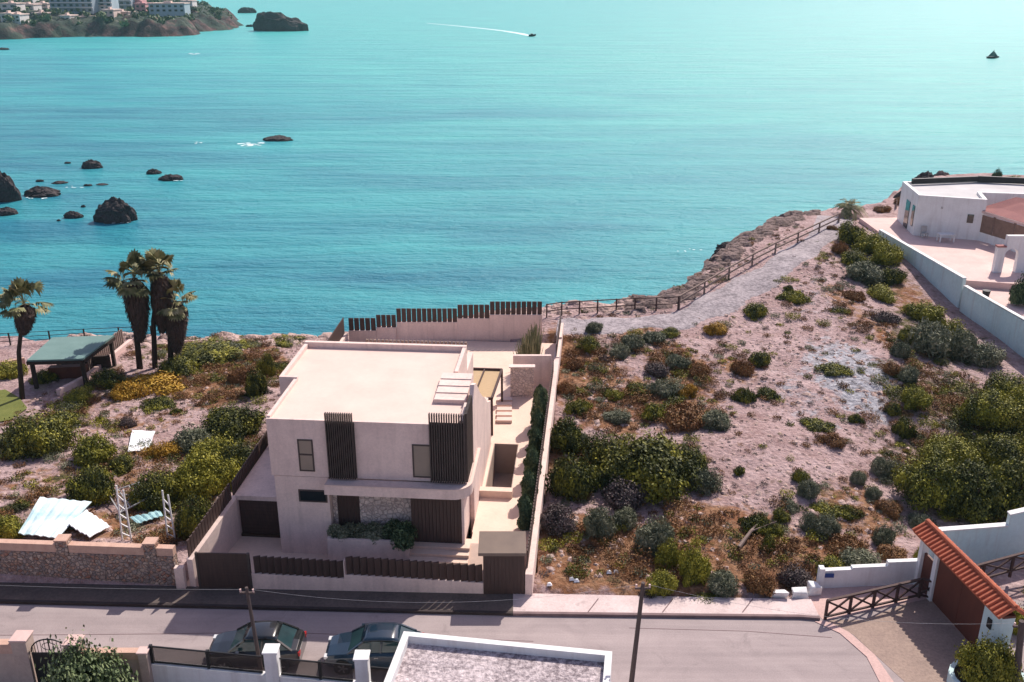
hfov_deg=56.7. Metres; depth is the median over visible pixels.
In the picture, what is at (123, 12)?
apartment building
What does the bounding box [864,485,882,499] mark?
shrub
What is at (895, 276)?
shrub
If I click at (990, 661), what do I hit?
shrub
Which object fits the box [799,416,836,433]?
shrub
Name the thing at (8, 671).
brick capped wall
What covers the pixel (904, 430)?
shrub
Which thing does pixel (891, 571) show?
ramp wall
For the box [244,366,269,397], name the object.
shrub
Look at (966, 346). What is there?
shrub
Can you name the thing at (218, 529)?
side fence
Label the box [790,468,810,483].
shrub
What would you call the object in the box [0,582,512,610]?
pavement
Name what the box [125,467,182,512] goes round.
shrub
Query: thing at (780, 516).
shrub
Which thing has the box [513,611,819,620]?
kerb
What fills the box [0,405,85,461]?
shrub
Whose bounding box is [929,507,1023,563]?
stepped wall
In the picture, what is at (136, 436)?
white board
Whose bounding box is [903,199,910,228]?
side window
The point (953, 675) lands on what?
planter
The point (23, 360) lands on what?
garden wall
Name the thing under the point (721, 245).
cliff rock
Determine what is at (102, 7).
apartment building
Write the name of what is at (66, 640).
gate pillar
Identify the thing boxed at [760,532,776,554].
shrub
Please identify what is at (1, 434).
shrub
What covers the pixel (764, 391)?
shrub
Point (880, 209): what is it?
shrub
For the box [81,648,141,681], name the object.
brick capped wall
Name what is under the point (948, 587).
door
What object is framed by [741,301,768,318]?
shrub
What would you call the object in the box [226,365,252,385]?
shrub
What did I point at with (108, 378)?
shrub
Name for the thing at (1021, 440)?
tree
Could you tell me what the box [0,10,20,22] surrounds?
apartment building
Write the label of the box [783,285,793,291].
shrub
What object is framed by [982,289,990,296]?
plant pot
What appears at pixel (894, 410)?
shrub
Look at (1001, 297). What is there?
courtyard
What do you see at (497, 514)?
terrace
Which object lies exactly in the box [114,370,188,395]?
shrub
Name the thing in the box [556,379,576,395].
shrub
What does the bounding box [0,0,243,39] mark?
headland
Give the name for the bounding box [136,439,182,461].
shrub
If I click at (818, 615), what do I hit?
cable
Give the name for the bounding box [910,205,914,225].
side window
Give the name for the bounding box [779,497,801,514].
shrub
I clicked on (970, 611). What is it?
door
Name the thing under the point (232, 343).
shrub
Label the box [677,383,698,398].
shrub
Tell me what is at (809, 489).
shrub
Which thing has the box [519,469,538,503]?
columnar shrub
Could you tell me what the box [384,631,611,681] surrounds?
flat roof building
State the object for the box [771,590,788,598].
wall fragment
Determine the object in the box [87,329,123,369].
slat fence
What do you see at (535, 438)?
columnar shrub
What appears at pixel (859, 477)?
shrub
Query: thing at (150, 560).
stone wall
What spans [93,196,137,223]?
sea rock
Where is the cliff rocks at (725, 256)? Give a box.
[614,209,820,312]
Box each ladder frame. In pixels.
[115,485,131,540]
[162,490,175,539]
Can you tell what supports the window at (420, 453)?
in the villa at (381, 432)
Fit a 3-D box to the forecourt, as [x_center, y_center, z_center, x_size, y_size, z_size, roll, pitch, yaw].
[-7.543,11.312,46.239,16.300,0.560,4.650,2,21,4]
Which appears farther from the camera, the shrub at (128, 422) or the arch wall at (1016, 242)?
the arch wall at (1016, 242)
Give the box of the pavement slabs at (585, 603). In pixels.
[513,593,817,615]
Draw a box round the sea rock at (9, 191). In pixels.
[0,171,21,201]
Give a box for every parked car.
[209,620,306,666]
[324,622,423,668]
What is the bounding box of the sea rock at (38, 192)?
[24,186,60,197]
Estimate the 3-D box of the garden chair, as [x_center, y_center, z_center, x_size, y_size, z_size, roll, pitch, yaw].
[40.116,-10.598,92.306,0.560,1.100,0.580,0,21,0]
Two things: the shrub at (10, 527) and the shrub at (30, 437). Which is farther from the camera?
the shrub at (30, 437)
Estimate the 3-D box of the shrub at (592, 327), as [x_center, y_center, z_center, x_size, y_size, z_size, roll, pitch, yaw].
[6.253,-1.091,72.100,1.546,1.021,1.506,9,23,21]
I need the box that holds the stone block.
[509,364,534,396]
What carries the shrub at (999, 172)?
on the ground at (914, 285)
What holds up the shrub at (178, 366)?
on the ground at (914, 285)
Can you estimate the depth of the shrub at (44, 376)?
70.15 m
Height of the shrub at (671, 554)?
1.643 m
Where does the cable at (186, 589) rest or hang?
attached to the utility pole at (247, 592)
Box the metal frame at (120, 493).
[109,482,151,513]
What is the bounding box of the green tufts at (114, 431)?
[0,237,1022,579]
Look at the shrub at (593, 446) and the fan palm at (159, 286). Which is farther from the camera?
the fan palm at (159, 286)
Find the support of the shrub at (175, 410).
on the ground at (914, 285)
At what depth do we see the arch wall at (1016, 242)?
81.07 m
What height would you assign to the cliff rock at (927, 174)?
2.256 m
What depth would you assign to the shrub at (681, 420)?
59.00 m
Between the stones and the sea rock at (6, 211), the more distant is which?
the sea rock at (6, 211)
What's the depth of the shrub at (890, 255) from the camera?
87.27 m
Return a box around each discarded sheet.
[18,497,91,537]
[68,509,109,537]
[130,511,162,523]
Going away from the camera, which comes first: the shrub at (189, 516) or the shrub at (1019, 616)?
the shrub at (1019, 616)
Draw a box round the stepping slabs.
[497,397,511,422]
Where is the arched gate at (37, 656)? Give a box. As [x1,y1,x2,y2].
[30,638,64,681]
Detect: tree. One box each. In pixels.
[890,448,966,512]
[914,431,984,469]
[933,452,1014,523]
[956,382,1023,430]
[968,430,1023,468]
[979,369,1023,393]
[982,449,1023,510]
[999,379,1023,420]
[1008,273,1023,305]
[1008,430,1023,459]
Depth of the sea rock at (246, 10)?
1094.71 m
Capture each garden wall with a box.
[0,357,25,367]
[513,354,550,385]
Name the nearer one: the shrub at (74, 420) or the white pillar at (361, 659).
the white pillar at (361, 659)
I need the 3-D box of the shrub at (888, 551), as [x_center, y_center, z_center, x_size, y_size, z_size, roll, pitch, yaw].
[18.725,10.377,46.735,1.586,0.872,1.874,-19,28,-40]
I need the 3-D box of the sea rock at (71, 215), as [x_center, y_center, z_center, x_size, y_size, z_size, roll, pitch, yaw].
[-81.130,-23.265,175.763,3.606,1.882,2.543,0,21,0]
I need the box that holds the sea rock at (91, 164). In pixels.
[81,159,102,168]
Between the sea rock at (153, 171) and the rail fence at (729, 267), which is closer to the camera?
the rail fence at (729, 267)
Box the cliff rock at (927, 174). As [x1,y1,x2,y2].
[915,171,934,177]
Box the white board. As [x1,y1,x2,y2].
[128,430,154,451]
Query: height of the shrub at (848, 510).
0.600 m
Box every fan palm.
[0,276,53,399]
[103,248,163,369]
[132,247,177,368]
[150,278,197,359]
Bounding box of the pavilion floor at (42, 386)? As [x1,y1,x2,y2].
[31,364,122,390]
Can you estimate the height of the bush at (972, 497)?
3.850 m
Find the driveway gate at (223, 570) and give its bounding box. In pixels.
[194,551,252,589]
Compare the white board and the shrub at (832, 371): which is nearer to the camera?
the white board
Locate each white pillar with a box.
[262,643,280,681]
[353,650,370,681]
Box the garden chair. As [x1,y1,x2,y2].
[920,226,928,237]
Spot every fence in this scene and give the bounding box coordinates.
[0,326,150,344]
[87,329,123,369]
[148,644,388,681]
[174,317,347,588]
[251,555,483,593]
[348,301,541,341]
[546,296,679,317]
[679,213,840,308]
[824,578,922,619]
[920,578,931,597]
[977,551,1023,577]
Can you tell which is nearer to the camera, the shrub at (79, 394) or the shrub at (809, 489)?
the shrub at (809, 489)
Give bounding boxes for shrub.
[0,358,29,379]
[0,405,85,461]
[0,428,9,448]
[0,512,26,538]
[28,367,58,384]
[35,625,137,681]
[48,406,80,427]
[61,459,119,507]
[62,386,95,402]
[68,430,120,467]
[84,368,125,388]
[106,453,134,474]
[108,379,148,401]
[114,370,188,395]
[118,416,137,428]
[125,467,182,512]
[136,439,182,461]
[139,394,176,411]
[152,355,195,376]
[169,406,182,414]
[170,422,214,453]
[171,443,240,501]
[173,488,213,539]
[176,334,242,369]
[187,433,236,462]
[199,399,267,442]
[206,431,252,469]
[226,340,243,351]
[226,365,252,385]
[234,337,258,348]
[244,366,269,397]
[255,349,277,376]
[267,334,306,347]
[516,493,535,530]
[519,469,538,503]
[523,444,542,478]
[527,425,543,457]
[530,384,547,419]
[530,408,544,436]
[540,500,577,536]
[543,449,603,501]
[550,411,584,455]
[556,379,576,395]
[562,397,593,415]
[564,356,585,370]
[575,334,601,352]
[576,425,634,470]
[577,433,588,449]
[582,505,617,540]
[585,321,603,333]
[591,428,705,506]
[598,354,610,362]
[601,475,649,513]
[603,407,632,424]
[604,388,624,400]
[608,342,631,359]
[612,504,637,531]
[621,332,645,351]
[625,381,653,396]
[632,515,675,556]
[638,590,656,598]
[640,401,672,421]
[641,329,666,343]
[643,360,668,377]
[643,377,685,398]
[646,567,678,597]
[653,536,683,568]
[661,326,680,338]
[663,401,708,433]
[664,354,691,368]
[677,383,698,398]
[677,438,710,482]
[677,543,711,586]
[685,590,718,604]
[686,362,712,376]
[688,465,723,496]
[701,408,732,431]
[702,321,728,335]
[706,568,740,597]
[729,357,755,376]
[729,385,757,403]
[732,465,744,475]
[736,512,775,535]
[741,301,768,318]
[742,564,777,597]
[747,349,773,367]
[756,386,781,400]
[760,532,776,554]
[768,522,784,535]
[771,506,790,523]
[774,289,812,304]
[775,560,814,589]
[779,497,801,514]
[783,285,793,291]
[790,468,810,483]
[796,477,821,499]
[798,511,818,534]
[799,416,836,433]
[809,500,848,519]
[814,360,857,376]
[814,430,847,449]
[815,511,841,538]
[816,552,845,569]
[823,531,872,556]
[826,225,837,230]
[831,239,849,254]
[836,217,867,243]
[838,504,864,520]
[838,547,882,566]
[840,246,872,265]
[840,288,866,302]
[845,259,884,283]
[847,413,865,423]
[849,470,866,484]
[851,228,888,253]
[864,282,896,303]
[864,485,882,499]
[868,456,898,478]
[869,308,902,325]
[870,240,905,266]
[871,521,895,546]
[872,204,892,212]
[874,498,902,519]
[876,541,909,560]
[880,266,908,285]
[883,358,902,376]
[883,402,901,416]
[889,340,911,358]
[890,414,918,438]
[895,323,915,344]
[897,363,919,383]
[900,299,946,324]
[900,384,933,410]
[906,316,956,359]
[907,511,931,527]
[912,547,918,557]
[942,316,968,341]
[949,325,981,362]
[954,630,1023,681]
[967,340,1007,367]
[991,168,1002,176]
[1013,601,1023,634]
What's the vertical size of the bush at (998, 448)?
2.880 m
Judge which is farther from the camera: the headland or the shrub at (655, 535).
the headland
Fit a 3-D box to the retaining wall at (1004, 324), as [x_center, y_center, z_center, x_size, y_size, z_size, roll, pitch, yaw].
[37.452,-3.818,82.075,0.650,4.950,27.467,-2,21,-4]
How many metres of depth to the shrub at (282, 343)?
80.57 m
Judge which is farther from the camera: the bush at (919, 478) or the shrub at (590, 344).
the shrub at (590, 344)
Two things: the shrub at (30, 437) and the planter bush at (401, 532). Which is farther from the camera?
the shrub at (30, 437)
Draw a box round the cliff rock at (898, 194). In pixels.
[893,191,900,198]
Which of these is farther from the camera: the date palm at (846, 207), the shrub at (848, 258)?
the date palm at (846, 207)
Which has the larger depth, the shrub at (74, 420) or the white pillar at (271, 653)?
the shrub at (74, 420)
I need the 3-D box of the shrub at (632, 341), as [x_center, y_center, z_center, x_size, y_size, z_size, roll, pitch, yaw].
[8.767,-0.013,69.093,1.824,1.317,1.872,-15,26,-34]
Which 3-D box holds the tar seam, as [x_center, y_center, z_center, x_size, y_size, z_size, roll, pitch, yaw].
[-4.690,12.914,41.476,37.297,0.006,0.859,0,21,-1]
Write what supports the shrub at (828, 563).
on the ground at (914, 285)
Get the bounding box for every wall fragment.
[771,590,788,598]
[791,587,808,598]
[807,581,821,595]
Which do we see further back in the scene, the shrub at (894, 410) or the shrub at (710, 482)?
the shrub at (894, 410)
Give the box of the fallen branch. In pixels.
[738,521,776,548]
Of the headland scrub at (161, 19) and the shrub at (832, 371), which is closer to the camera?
the shrub at (832, 371)
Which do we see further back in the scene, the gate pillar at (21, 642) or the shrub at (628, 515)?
the shrub at (628, 515)
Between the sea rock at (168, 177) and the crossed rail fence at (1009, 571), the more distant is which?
the sea rock at (168, 177)
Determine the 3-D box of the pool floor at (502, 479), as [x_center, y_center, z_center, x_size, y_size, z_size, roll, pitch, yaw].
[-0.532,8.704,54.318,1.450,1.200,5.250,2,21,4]
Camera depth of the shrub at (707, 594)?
43.99 m
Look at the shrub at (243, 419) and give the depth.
60.47 m
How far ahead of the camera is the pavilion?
70.48 m
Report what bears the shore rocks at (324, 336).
on the ground at (914, 285)
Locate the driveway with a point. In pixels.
(912, 648)
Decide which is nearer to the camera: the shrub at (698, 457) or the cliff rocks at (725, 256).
the shrub at (698, 457)
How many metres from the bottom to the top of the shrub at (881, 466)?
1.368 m
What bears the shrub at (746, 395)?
on the ground at (914, 285)
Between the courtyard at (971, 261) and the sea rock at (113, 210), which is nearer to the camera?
the courtyard at (971, 261)
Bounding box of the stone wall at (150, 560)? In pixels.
[0,534,178,585]
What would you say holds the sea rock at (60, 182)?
in the sea
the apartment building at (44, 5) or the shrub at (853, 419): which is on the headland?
the apartment building at (44, 5)
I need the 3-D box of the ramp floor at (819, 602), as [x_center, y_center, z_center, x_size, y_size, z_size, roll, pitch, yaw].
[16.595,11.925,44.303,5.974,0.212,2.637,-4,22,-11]
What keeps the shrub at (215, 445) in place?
on the ground at (914, 285)
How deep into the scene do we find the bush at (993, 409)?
59.56 m
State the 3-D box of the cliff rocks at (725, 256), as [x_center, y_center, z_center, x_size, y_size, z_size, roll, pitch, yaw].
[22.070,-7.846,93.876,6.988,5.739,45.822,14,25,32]
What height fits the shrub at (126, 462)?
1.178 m
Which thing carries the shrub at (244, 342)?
on the ground at (914, 285)
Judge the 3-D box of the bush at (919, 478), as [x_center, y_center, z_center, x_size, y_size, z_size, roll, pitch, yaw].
[22.791,7.578,52.056,4.085,3.630,3.997,0,21,0]
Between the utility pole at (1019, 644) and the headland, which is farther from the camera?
the headland
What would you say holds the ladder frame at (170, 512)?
on the ground at (914, 285)
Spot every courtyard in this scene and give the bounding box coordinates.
[859,218,1023,289]
[960,288,1023,316]
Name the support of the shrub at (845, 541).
on the ground at (914, 285)
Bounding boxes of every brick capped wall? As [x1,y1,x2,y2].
[0,639,18,681]
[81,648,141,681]
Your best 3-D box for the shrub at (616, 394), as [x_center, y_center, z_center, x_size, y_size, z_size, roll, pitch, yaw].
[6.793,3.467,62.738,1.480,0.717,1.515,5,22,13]
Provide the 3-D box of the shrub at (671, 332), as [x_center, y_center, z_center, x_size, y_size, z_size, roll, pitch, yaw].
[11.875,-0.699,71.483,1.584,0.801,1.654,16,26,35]
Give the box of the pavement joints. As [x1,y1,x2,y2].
[588,598,752,612]
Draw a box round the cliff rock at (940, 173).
[934,170,949,175]
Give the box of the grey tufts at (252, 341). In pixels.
[0,221,1017,576]
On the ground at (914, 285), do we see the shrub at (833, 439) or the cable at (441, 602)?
the shrub at (833, 439)
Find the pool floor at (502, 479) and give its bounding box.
[492,473,512,487]
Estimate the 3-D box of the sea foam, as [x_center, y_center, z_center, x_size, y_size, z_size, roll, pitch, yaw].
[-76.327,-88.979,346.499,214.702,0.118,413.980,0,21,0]
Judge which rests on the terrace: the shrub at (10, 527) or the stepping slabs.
the stepping slabs
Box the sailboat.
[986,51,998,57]
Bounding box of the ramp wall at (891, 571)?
[816,558,916,588]
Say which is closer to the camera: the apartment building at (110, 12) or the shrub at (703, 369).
the shrub at (703, 369)
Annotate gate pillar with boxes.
[8,630,37,681]
[61,634,85,668]
[136,646,153,681]
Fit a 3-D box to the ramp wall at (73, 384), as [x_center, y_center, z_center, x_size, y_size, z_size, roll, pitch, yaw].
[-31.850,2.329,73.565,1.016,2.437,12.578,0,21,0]
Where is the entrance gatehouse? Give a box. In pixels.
[478,531,525,593]
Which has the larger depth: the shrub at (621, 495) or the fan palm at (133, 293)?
the fan palm at (133, 293)
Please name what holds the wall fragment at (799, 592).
on the pavement slabs at (585, 603)
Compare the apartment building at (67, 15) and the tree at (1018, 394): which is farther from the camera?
the apartment building at (67, 15)
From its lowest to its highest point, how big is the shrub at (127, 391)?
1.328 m
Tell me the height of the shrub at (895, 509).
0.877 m
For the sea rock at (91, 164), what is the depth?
219.66 m
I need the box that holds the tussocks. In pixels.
[0,223,1005,577]
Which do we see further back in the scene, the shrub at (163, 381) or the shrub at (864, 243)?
the shrub at (864, 243)
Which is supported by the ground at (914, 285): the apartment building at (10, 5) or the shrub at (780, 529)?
the shrub at (780, 529)
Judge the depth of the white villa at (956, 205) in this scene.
92.89 m
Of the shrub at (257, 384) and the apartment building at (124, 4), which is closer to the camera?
the shrub at (257, 384)
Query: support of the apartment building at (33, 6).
on the headland
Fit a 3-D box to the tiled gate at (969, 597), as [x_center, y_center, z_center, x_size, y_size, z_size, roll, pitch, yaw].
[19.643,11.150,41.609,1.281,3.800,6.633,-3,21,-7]
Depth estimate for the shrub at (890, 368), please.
64.94 m
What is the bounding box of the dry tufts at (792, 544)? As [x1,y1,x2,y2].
[0,226,1021,581]
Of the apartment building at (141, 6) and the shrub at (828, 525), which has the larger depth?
the apartment building at (141, 6)
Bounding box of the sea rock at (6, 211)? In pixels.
[0,207,18,215]
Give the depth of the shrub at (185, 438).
58.61 m
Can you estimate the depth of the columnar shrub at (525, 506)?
46.98 m
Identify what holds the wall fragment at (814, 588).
on the ramp floor at (819, 602)
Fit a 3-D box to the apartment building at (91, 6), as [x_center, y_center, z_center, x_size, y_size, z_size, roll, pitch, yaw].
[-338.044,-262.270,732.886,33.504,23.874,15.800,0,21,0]
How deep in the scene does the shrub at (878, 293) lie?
80.36 m
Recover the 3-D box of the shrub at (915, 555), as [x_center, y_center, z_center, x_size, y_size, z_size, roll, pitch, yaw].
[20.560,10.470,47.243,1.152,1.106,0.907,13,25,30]
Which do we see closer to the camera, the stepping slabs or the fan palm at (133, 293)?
the stepping slabs
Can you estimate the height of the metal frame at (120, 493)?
1.245 m
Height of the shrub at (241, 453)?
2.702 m
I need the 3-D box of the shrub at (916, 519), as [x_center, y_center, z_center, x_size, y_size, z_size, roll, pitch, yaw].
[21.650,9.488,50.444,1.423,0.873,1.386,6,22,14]
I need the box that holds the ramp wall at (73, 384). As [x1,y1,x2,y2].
[56,339,132,395]
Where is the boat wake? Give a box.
[429,23,528,35]
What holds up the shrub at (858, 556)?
on the ground at (914, 285)
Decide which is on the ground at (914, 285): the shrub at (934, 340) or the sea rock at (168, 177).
the shrub at (934, 340)
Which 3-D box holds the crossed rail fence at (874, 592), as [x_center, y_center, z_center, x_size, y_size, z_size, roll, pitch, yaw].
[16.457,11.801,43.178,5.224,1.255,0.139,-7,22,-17]
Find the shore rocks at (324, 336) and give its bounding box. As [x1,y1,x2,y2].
[67,298,639,347]
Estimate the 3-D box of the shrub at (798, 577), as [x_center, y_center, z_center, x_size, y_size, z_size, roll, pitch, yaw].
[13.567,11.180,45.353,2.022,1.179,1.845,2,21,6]
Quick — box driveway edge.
[815,620,893,681]
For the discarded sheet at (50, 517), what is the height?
0.527 m
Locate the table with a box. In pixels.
[936,232,955,241]
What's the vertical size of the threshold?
1.400 m
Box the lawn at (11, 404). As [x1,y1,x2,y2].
[0,389,26,420]
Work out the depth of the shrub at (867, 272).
83.45 m
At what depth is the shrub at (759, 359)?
67.09 m
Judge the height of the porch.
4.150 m
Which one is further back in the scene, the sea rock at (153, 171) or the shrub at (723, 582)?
the sea rock at (153, 171)
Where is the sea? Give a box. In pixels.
[0,0,1023,340]
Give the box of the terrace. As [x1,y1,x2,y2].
[380,340,555,545]
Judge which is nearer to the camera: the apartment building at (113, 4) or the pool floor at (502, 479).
the pool floor at (502, 479)
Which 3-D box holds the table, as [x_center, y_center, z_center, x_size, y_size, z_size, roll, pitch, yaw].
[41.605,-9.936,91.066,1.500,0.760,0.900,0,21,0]
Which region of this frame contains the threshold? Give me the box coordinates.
[241,533,280,537]
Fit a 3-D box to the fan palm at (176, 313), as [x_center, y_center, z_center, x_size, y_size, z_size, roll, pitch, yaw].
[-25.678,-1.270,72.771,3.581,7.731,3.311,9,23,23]
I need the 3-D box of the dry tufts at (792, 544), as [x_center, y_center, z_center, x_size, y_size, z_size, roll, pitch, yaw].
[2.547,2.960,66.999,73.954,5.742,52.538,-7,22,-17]
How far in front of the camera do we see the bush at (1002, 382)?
64.66 m
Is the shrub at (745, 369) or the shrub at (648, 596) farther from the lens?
the shrub at (745, 369)
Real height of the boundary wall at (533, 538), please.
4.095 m
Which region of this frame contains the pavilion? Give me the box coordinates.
[26,335,116,388]
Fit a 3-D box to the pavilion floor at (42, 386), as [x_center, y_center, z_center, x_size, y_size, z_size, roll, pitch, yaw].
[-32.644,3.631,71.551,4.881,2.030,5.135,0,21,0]
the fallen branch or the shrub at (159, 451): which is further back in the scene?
the shrub at (159, 451)
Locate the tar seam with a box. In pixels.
[0,628,831,641]
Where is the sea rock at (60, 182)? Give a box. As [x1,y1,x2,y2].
[51,181,67,183]
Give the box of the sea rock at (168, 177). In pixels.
[158,174,183,180]
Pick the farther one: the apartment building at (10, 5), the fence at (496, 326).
the apartment building at (10, 5)
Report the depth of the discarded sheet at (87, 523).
48.06 m
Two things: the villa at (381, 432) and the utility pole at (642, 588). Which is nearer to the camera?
the utility pole at (642, 588)
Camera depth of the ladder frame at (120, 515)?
46.85 m
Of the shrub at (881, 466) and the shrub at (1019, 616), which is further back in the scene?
the shrub at (881, 466)
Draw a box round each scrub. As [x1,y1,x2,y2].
[0,0,231,26]
[0,299,1023,580]
[5,339,1023,515]
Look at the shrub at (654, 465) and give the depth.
51.42 m
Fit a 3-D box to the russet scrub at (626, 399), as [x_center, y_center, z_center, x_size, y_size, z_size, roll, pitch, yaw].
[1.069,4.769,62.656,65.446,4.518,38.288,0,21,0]
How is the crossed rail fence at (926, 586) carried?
on the ramp floor at (819, 602)
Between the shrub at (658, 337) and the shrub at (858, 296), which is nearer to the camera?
the shrub at (658, 337)
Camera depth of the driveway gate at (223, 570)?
44.16 m
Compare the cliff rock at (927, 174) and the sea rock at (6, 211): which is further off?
the sea rock at (6, 211)
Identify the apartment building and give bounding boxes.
[0,1,25,10]
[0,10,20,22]
[12,11,29,24]
[25,2,41,9]
[31,10,51,16]
[32,1,49,9]
[48,0,99,13]
[59,13,77,18]
[98,5,105,10]
[99,0,118,8]
[101,7,120,17]
[118,0,134,9]
[120,9,135,15]
[133,1,147,10]
[147,1,190,16]
[179,0,196,6]
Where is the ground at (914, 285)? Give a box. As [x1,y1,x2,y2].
[0,173,1023,600]
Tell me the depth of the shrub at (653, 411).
59.89 m
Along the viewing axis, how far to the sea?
256.91 m
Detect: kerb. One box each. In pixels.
[0,599,512,615]
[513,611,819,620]
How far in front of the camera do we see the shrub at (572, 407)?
60.30 m
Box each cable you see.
[5,585,238,589]
[259,585,632,602]
[652,585,1005,623]
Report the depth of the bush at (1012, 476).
51.27 m
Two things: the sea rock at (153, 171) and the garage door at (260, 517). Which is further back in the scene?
the sea rock at (153, 171)
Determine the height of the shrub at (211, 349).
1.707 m
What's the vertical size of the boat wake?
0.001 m
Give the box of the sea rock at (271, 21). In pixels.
[253,11,308,30]
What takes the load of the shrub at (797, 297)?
on the ground at (914, 285)
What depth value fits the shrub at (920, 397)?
61.08 m
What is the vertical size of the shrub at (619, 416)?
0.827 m
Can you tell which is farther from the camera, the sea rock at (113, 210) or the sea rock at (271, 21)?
the sea rock at (271, 21)
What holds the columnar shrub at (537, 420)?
on the terrace
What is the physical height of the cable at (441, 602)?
1.400 m
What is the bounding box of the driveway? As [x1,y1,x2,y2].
[827,599,970,681]
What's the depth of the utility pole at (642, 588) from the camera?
36.38 m
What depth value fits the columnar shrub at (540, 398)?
57.46 m
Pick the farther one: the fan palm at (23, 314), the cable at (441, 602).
the fan palm at (23, 314)
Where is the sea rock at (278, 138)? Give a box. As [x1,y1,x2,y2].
[263,135,292,141]
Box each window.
[297,439,314,471]
[298,489,327,502]
[412,444,429,477]
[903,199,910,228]
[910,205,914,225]
[966,214,973,222]
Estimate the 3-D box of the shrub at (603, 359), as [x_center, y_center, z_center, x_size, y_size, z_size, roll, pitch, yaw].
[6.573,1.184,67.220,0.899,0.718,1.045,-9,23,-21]
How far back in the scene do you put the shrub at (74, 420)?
62.36 m
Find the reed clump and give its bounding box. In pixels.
[513,323,543,353]
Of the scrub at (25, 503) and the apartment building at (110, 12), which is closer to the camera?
the scrub at (25, 503)
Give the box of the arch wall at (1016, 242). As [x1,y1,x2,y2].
[991,235,1023,272]
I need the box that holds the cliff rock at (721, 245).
[713,241,735,253]
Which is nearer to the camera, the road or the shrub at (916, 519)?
the road
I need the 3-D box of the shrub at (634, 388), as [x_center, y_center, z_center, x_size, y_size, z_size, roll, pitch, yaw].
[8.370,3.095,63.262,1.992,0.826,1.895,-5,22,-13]
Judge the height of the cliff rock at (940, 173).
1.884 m
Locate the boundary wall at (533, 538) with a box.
[525,311,563,594]
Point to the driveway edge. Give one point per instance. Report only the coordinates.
(881, 673)
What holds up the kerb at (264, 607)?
on the road
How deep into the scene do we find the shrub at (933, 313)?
77.04 m
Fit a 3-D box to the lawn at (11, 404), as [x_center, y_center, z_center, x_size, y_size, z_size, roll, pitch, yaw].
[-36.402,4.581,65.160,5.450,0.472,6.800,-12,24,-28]
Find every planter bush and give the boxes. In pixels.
[327,521,391,544]
[381,518,417,551]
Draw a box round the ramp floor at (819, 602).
[797,584,926,620]
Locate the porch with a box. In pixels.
[978,197,1023,251]
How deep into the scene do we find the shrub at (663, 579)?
43.87 m
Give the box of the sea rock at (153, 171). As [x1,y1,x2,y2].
[146,169,161,174]
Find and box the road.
[0,597,1023,681]
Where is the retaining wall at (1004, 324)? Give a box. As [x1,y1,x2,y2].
[878,229,1023,357]
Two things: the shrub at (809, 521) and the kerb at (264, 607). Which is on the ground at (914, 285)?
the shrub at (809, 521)
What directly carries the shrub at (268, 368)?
on the ground at (914, 285)
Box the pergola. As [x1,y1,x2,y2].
[473,367,502,434]
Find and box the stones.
[0,222,1021,578]
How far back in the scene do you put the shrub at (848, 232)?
92.30 m
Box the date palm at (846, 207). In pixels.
[832,199,867,220]
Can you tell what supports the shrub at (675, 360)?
on the ground at (914, 285)
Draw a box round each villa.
[235,339,526,592]
[897,176,1023,239]
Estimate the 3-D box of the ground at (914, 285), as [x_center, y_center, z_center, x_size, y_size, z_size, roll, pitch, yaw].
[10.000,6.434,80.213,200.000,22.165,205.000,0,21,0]
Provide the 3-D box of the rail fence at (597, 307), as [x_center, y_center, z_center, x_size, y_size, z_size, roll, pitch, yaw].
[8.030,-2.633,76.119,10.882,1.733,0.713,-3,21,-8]
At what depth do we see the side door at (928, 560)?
44.07 m
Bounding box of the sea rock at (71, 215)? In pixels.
[63,211,83,218]
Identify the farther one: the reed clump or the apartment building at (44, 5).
the apartment building at (44, 5)
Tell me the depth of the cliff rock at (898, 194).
110.45 m
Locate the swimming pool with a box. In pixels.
[485,443,518,487]
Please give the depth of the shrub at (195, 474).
52.49 m
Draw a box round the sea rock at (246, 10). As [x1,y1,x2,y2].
[238,7,256,12]
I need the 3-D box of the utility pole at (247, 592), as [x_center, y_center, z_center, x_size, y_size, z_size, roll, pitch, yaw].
[-10.422,11.885,38.149,0.626,4.733,0.186,0,21,0]
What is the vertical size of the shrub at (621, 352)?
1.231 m
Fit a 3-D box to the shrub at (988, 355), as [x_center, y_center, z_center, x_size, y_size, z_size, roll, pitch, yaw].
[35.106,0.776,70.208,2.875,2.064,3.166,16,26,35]
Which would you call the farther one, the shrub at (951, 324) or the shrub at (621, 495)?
the shrub at (951, 324)
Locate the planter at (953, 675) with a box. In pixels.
[946,660,1023,681]
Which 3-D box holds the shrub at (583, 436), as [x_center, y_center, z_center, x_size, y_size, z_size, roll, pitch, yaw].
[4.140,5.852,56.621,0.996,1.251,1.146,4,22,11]
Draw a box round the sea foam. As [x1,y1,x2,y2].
[26,53,694,251]
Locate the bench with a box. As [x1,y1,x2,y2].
[479,486,512,498]
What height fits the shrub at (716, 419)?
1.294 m
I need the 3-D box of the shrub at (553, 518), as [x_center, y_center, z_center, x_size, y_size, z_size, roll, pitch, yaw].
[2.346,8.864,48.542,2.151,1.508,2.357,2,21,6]
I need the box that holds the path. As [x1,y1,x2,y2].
[556,201,883,335]
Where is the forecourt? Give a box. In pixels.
[187,536,327,585]
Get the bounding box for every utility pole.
[239,586,263,670]
[629,581,650,681]
[1012,619,1023,681]
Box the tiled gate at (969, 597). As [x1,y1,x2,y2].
[912,519,1023,649]
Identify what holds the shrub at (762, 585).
on the ground at (914, 285)
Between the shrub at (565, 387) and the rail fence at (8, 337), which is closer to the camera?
the shrub at (565, 387)
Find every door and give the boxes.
[239,500,279,533]
[337,495,360,525]
[920,553,933,594]
[932,560,962,624]
[955,583,984,645]
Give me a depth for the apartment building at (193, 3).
901.67 m

